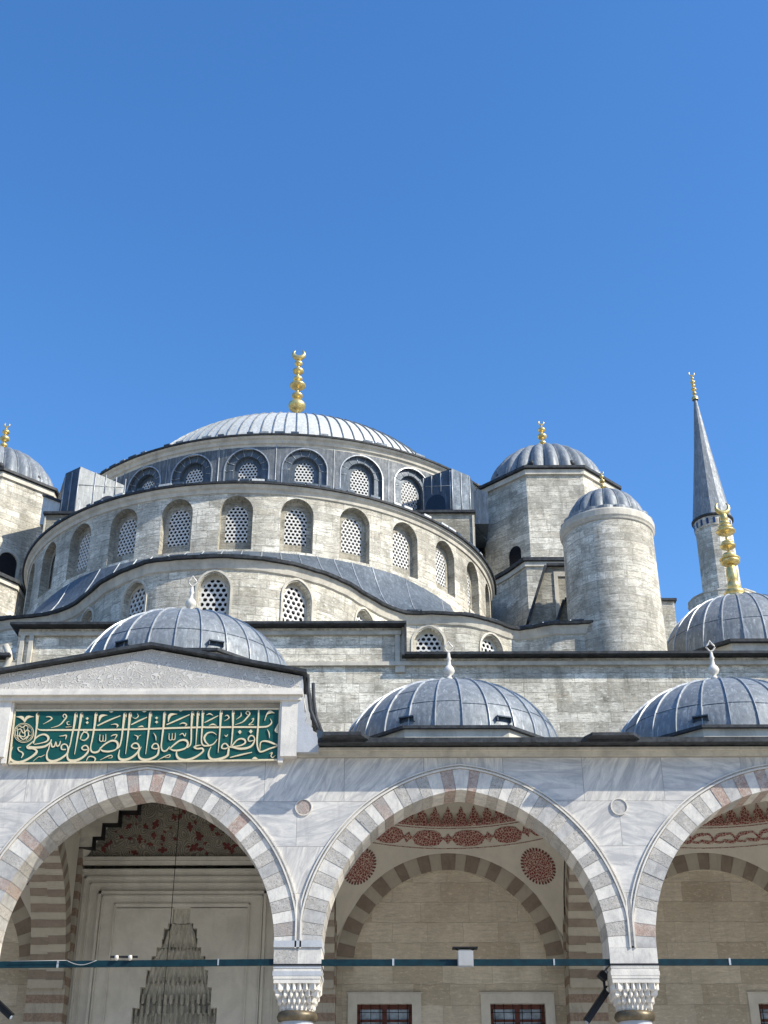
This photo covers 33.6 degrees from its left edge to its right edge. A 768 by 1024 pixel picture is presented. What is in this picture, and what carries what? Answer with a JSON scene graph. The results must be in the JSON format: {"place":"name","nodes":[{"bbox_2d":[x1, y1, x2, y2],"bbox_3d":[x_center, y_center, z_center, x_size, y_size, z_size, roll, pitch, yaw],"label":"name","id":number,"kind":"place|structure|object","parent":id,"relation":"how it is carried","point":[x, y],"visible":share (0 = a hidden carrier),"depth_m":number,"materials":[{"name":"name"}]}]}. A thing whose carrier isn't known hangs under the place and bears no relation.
{"place":"outdoors","nodes":[
{"label":"outdoors","id":0,"kind":"place"},
{"bbox_2d":[0,0,767,622],"label":"sky","id":1,"kind":"structure","parent":0,"point":[475,224],"materials":[{"name":"blue"}]},
{"label":"courtyard ground","id":2,"kind":"structure","parent":0,"visible":0},
{"bbox_2d":[688,372,755,611],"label":"minaret","id":3,"kind":"object","parent":2,"relation":"on","point":[708,493],"visible":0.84,"depth_m":89.82,"materials":[{"name":"stone"}]},
{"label":"portico pavement","id":4,"kind":"structure","parent":2,"relation":"on","visible":0},
{"bbox_2d":[0,350,767,1023],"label":"mosque","id":5,"kind":"structure","parent":4,"relation":"on","point":[354,568],"depth_m":39.08,"materials":[{"name":"limestone"},{"name":"marble"},{"name":"lead"}]},
{"bbox_2d":[0,576,767,1023],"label":"arcade portico","id":6,"kind":"structure","parent":5,"relation":"attached to","point":[588,838],"depth_m":28.11,"materials":[{"name":"stone"}]},
{"bbox_2d":[0,1000,14,1019],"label":"security camera","id":7,"kind":"object","parent":6,"relation":"attached to","point":[6,1012],"visible":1,"depth_m":25.48,"materials":[{"name":"black paint"}]},
{"bbox_2d":[11,960,96,964],"bbox_3d":[-6.803,9.273,26.153,1.773,0.104,0.015,0,-29,0],"label":"loose cable","id":8,"kind":"object","parent":6,"relation":"attached to","point":[63,960],"visible":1,"depth_m":26.17,"materials":[{"name":"grey plastic"}]},
{"bbox_2d":[110,955,137,960],"bbox_3d":[-5.370,9.195,26.203,0.560,0.117,0.144,0,-29,0],"label":"twin spotlight","id":9,"kind":"object","parent":6,"relation":"on","point":[117,957],"visible":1,"depth_m":26.21,"materials":[{"name":"metal"}]},
{"bbox_2d":[8,708,279,764],"bbox_3d":[-5.323,5.011,28.362,6.011,1.286,0.115,0,-29,0],"label":"inscription board","id":10,"kind":"object","parent":6,"relation":"attached to","point":[74,736],"visible":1,"depth_m":28.33,"materials":[{"name":"green metal"}]},
{"bbox_2d":[161,808,179,1020],"bbox_3d":[-5.503,10.367,32.679,0.098,8.000,0.019,0,-29,0],"label":"hanging chain","id":11,"kind":"object","parent":6,"relation":"hanging from","point":[171,914],"visible":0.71,"depth_m":32.70,"materials":[{"name":"metal"}]},
{"bbox_2d":[452,947,477,967],"bbox_3d":[1.670,9.164,26.145,0.520,0.395,0.308,0,-29,0],"label":"floodlight","id":12,"kind":"object","parent":6,"relation":"attached to","point":[464,957],"visible":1,"depth_m":26.02,"materials":[{"name":"grey plastic"}]},
{"bbox_2d":[583,970,608,1023],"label":"security camera","id":13,"kind":"object","parent":6,"relation":"attached to","point":[598,1002],"visible":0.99,"depth_m":26.14,"materials":[{"name":"black paint"}]}
]}

